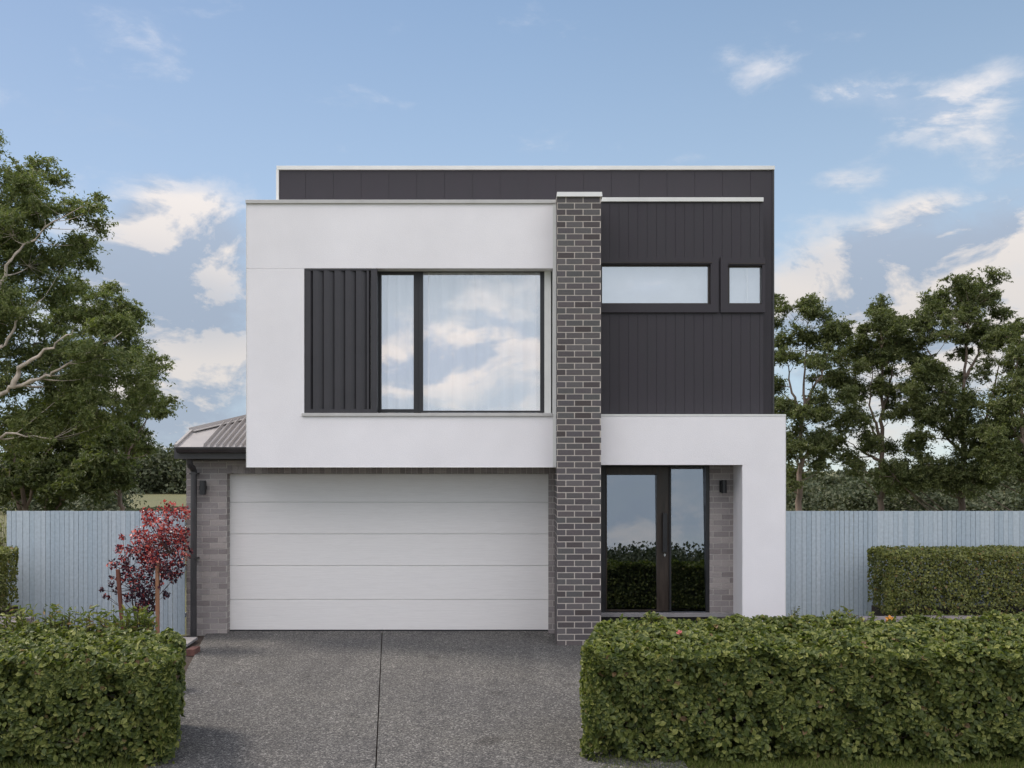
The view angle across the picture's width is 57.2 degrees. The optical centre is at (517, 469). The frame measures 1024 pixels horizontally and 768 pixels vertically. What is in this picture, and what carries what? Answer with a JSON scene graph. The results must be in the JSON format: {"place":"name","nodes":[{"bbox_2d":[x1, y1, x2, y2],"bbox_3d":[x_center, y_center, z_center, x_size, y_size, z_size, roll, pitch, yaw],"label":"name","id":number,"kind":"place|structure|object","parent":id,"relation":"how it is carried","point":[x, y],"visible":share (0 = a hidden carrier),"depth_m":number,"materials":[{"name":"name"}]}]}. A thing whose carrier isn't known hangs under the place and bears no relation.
{"place":"outdoors","nodes":[
{"label":"outdoors","id":0,"kind":"place"},
{"bbox_2d":[7,636,203,723],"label":"garden soil","id":1,"kind":"structure","parent":0,"point":[188,660],"depth_m":12.98,"materials":[{"name":"brown soil"}]},
{"bbox_2d":[0,605,32,631],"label":"garden edging","id":2,"kind":"object","parent":1,"relation":"on","point":[14,611],"visible":0.15,"depth_m":13.55,"materials":[{"name":"stone"}]},
{"bbox_2d":[0,545,18,611],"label":"hedge","id":3,"kind":"object","parent":2,"relation":"on","point":[7,555],"visible":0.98,"depth_m":13.31,"materials":[{"name":"green plant"}]},
{"bbox_2d":[0,604,37,631],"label":"young shrub","id":4,"kind":"object","parent":1,"relation":"on","point":[18,622],"visible":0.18,"depth_m":10.39,"materials":[{"name":"green plant"}]},
{"bbox_2d":[3,603,63,630],"bbox_3d":[-5.294,1.973,10.386,0.641,1.012,0.466,0,0,19],"label":"young shrub","id":5,"kind":"object","parent":1,"relation":"on","point":[52,607],"visible":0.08,"depth_m":10.37,"materials":[{"name":"green plant"}]},
{"bbox_2d":[38,606,85,632],"bbox_3d":[-5.040,1.990,10.373,0.564,0.977,0.360,0,0,-28],"label":"young shrub","id":6,"kind":"object","parent":1,"relation":"on","point":[66,622],"visible":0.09,"depth_m":10.33,"materials":[{"name":"green plant"}]},
{"bbox_2d":[70,605,116,635],"bbox_3d":[-4.700,1.992,10.397,0.527,0.973,0.390,0,0,0],"label":"young shrub","id":7,"kind":"object","parent":1,"relation":"on","point":[93,627],"visible":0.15,"depth_m":10.36,"materials":[{"name":"green plant"}]},
{"bbox_2d":[93,604,142,630],"bbox_3d":[-4.522,1.996,10.583,0.518,0.965,0.473,0,0,-42],"label":"young shrub","id":8,"kind":"object","parent":1,"relation":"on","point":[114,619],"visible":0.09,"depth_m":10.59,"materials":[{"name":"green plant"}]},
{"bbox_2d":[116,569,123,628],"bbox_3d":[-5.359,1.901,12.700,0.134,1.113,0.044,0,0,0],"label":"garden stake","id":9,"kind":"object","parent":1,"relation":"on","point":[119,591],"visible":0.48,"depth_m":12.68,"materials":[{"name":"brown wood"}]},
{"bbox_2d":[115,605,156,632],"bbox_3d":[-4.315,1.993,10.610,0.474,0.972,0.394,0,0,0],"label":"young shrub","id":10,"kind":"object","parent":1,"relation":"on","point":[143,610],"visible":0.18,"depth_m":10.58,"materials":[{"name":"green plant"}]},
{"bbox_2d":[132,611,157,633],"bbox_3d":[-4.183,2.039,10.606,0.334,0.878,0.345,0,0,44],"label":"young shrub","id":11,"kind":"object","parent":1,"relation":"on","point":[152,624],"visible":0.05,"depth_m":10.55,"materials":[{"name":"green plant"}]},
{"bbox_2d":[99,499,193,620],"bbox_3d":[-5.127,1.435,12.999,1.253,2.052,0.754,0,0,0],"label":"plum tree","id":12,"kind":"object","parent":1,"relation":"on","point":[150,559],"visible":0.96,"depth_m":12.97,"materials":[{"name":"red plant"}]},
{"bbox_2d":[155,563,159,632],"bbox_3d":[-4.885,1.858,12.750,0.047,1.198,0.044,0,0,0],"label":"garden stake","id":13,"kind":"object","parent":1,"relation":"on","point":[157,597],"visible":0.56,"depth_m":12.73,"materials":[{"name":"brown wood"}]},
{"bbox_2d":[181,637,197,646],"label":"paving slab","id":14,"kind":"structure","parent":1,"relation":"on","point":[190,640],"depth_m":13.30,"materials":[{"name":"concrete"}]},
{"bbox_2d":[186,646,199,655],"bbox_3d":[-4.324,2.420,12.535,0.110,0.095,0.230,0,0,0],"label":"edging brick","id":15,"kind":"object","parent":1,"relation":"on","point":[192,651],"visible":0.99,"depth_m":12.42,"materials":[{"name":"red brick"}]},
{"bbox_2d":[147,631,381,767],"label":"driveway","id":16,"kind":"structure","parent":0,"point":[281,699],"depth_m":9.91,"materials":[{"name":"grey concrete"}]},
{"bbox_2d":[174,166,785,644],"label":"house","id":17,"kind":"structure","parent":0,"point":[582,504],"depth_m":13.72,"materials":[{"name":"white paint"}]},
{"bbox_2d":[199,480,206,494],"bbox_3d":[-4.662,0.261,13.921,0.101,0.212,0.175,0,0,-10],"label":"wall light","id":18,"kind":"object","parent":17,"relation":"attached to","point":[202,487],"visible":1,"depth_m":13.84,"materials":[{"name":"black metal"}]},
{"bbox_2d":[230,473,547,632],"bbox_3d":[-1.941,1.247,14.175,4.902,2.420,0.050,0,0,0],"label":"garage door","id":19,"kind":"structure","parent":17,"relation":"in","point":[382,552],"depth_m":14.15,"materials":[{"name":"white metal"}]},
{"bbox_2d":[380,275,415,412],"bbox_3d":[-1.738,-1.872,13.670,0.522,2.163,0.110,0,0,0],"label":"curtain","id":20,"kind":"object","parent":17,"relation":"hanging from","point":[397,341],"visible":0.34,"depth_m":13.66,"materials":[{"name":"white fabric"}]},
{"bbox_2d":[421,272,541,412],"bbox_3d":[-0.522,-1.872,13.672,1.760,2.163,0.112,0,0,0],"label":"curtain","id":21,"kind":"object","parent":17,"relation":"hanging from","point":[481,341],"visible":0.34,"depth_m":13.66,"materials":[{"name":"white fabric"}]},
{"bbox_2d":[719,480,726,492],"bbox_3d":[3.061,0.244,13.920,0.090,0.193,0.159,0,0,0],"label":"wall light","id":22,"kind":"object","parent":17,"relation":"attached to","point":[722,486],"visible":1,"depth_m":13.85,"materials":[{"name":"black metal"}]},
{"bbox_2d":[0,471,1021,767],"bbox_3d":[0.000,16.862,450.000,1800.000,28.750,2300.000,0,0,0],"label":"ground","id":23,"kind":"structure","parent":0,"point":[156,499],"depth_m":30.12,"materials":[{"name":"green plant"}]},
{"bbox_2d":[0,508,6,602],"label":"shrub","id":24,"kind":"object","parent":23,"relation":"on","point":[4,538],"visible":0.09,"depth_m":14.62,"materials":[{"name":"green plant"}]},
{"bbox_2d":[0,406,140,510],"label":"gum tree","id":25,"kind":"object","parent":23,"relation":"on","point":[69,472],"visible":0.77,"depth_m":29.56,"materials":[{"name":"green plant"}]},
{"bbox_2d":[0,129,175,467],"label":"gum tree","id":26,"kind":"object","parent":23,"relation":"on","point":[27,191],"visible":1,"depth_m":23.70,"materials":[{"name":"green plant"}]},
{"bbox_2d":[0,745,183,767],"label":"grass","id":27,"kind":"structure","parent":23,"relation":"on","point":[34,763],"depth_m":7.85,"materials":[{"name":"green plant"}]},
{"bbox_2d":[0,620,186,767],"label":"hedge","id":28,"kind":"object","parent":23,"relation":"on","point":[52,680],"visible":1,"depth_m":7.79,"materials":[{"name":"green plant"}]},
{"bbox_2d":[0,443,186,493],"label":"woodland","id":29,"kind":"object","parent":23,"relation":"on","point":[162,470],"visible":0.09,"depth_m":98.16,"materials":[{"name":"green plant"}]},
{"bbox_2d":[0,487,186,513],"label":"woodland","id":30,"kind":"object","parent":23,"relation":"on","point":[84,503],"visible":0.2,"depth_m":52.46,"materials":[{"name":"green plant"}]},
{"bbox_2d":[7,511,185,634],"bbox_3d":[-6.295,1.533,14.040,2.662,1.848,0.080,0,0,0],"label":"fence","id":31,"kind":"object","parent":23,"relation":"on","point":[65,557],"visible":0.49,"depth_m":14.02,"materials":[{"name":"grey metal"}]},
{"bbox_2d":[34,271,186,510],"bbox_3d":[-14.269,-2.210,32.928,4.782,9.592,4.086,0,0,0],"label":"gum tree","id":32,"kind":"object","parent":23,"relation":"on","point":[106,316],"visible":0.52,"depth_m":32.64,"materials":[{"name":"green plant"}]},
{"bbox_2d":[579,609,1023,764],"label":"hedge","id":33,"kind":"object","parent":23,"relation":"on","point":[835,678],"visible":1,"depth_m":7.88,"materials":[{"name":"green plant"}]},
{"bbox_2d":[774,292,863,510],"bbox_3d":[10.681,-2.075,35.049,3.746,9.290,3.722,0,0,0],"label":"gum tree","id":34,"kind":"object","parent":23,"relation":"on","point":[832,331],"visible":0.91,"depth_m":34.31,"materials":[{"name":"green plant"}]},
{"bbox_2d":[811,293,937,510],"bbox_3d":[13.563,-2.076,35.989,4.878,9.301,4.257,0,0,0],"label":"gum tree","id":35,"kind":"object","parent":23,"relation":"on","point":[888,324],"visible":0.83,"depth_m":35.47,"materials":[{"name":"green plant"}]},
{"bbox_2d":[786,511,1023,622],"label":"fence","id":36,"kind":"object","parent":23,"relation":"on","point":[813,568],"visible":0.46,"depth_m":14.02,"materials":[{"name":"grey metal"}]},
{"bbox_2d":[786,476,1023,513],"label":"woodland","id":37,"kind":"object","parent":23,"relation":"on","point":[850,496],"visible":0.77,"depth_m":52.78,"materials":[{"name":"green plant"}]},
{"bbox_2d":[786,461,1023,492],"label":"woodland","id":38,"kind":"object","parent":23,"relation":"on","point":[836,480],"visible":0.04,"depth_m":103.67,"materials":[{"name":"green plant"}]},
{"bbox_2d":[864,265,1017,510],"bbox_3d":[16.002,-2.468,35.172,5.780,10.084,4.030,0,0,16],"label":"gum tree","id":39,"kind":"object","parent":23,"relation":"on","point":[973,298],"visible":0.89,"depth_m":34.48,"materials":[{"name":"green plant"}]},
{"bbox_2d":[948,317,1023,510],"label":"gum tree","id":40,"kind":"object","parent":23,"relation":"on","point":[1000,451],"visible":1,"depth_m":32.70,"materials":[{"name":"green plant"}]},
{"bbox_2d":[0,0,1023,470],"label":"sky","id":41,"kind":"structure","parent":0,"point":[891,131],"materials":[{"name":"blue"}]},
{"bbox_2d":[377,631,686,767],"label":"driveway","id":42,"kind":"structure","parent":0,"point":[479,699],"depth_m":9.83,"materials":[{"name":"grey concrete"}]},
{"bbox_2d":[375,640,381,767],"bbox_3d":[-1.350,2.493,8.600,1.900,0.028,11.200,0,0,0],"label":"driveway joint","id":43,"kind":"object","parent":42,"relation":"on","point":[378,709],"depth_m":9.57,"materials":[{"name":"grey concrete"}]},
{"bbox_2d":[594,735,1023,767],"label":"grass","id":44,"kind":"structure","parent":0,"point":[804,760],"depth_m":7.88,"materials":[{"name":"green plant"}]},
{"bbox_2d":[699,684,1020,723],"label":"garden soil","id":45,"kind":"structure","parent":0,"point":[807,723],"depth_m":9.32,"materials":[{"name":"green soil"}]},
{"bbox_2d":[788,606,799,618],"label":"plant","id":46,"kind":"object","parent":45,"relation":"on","point":[794,614],"visible":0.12,"depth_m":12.98,"materials":[{"name":"green plant"}]},
{"bbox_2d":[822,606,857,618],"bbox_3d":[3.905,2.083,11.599,0.556,0.792,0.467,0,0,0],"label":"plant","id":47,"kind":"object","parent":45,"relation":"on","point":[835,611],"visible":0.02,"depth_m":11.72,"materials":[{"name":"green plant"}]},
{"bbox_2d":[843,607,876,623],"bbox_3d":[4.215,2.084,11.602,0.435,0.789,0.392,0,0,28],"label":"plant","id":48,"kind":"object","parent":45,"relation":"on","point":[851,614],"visible":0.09,"depth_m":11.64,"materials":[{"name":"green plant"}]},
{"bbox_2d":[859,605,1023,622],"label":"garden edging","id":49,"kind":"object","parent":45,"relation":"on","point":[879,614],"visible":0.04,"depth_m":13.38,"materials":[{"name":"stone"}]},
{"bbox_2d":[867,543,1023,615],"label":"hedge","id":50,"kind":"object","parent":49,"relation":"on","point":[984,556],"visible":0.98,"depth_m":12.92,"materials":[{"name":"green plant"}]},
{"bbox_2d":[930,606,961,619],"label":"plant","id":51,"kind":"object","parent":45,"relation":"on","point":[941,616],"visible":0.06,"depth_m":11.63,"materials":[{"name":"green plant"}]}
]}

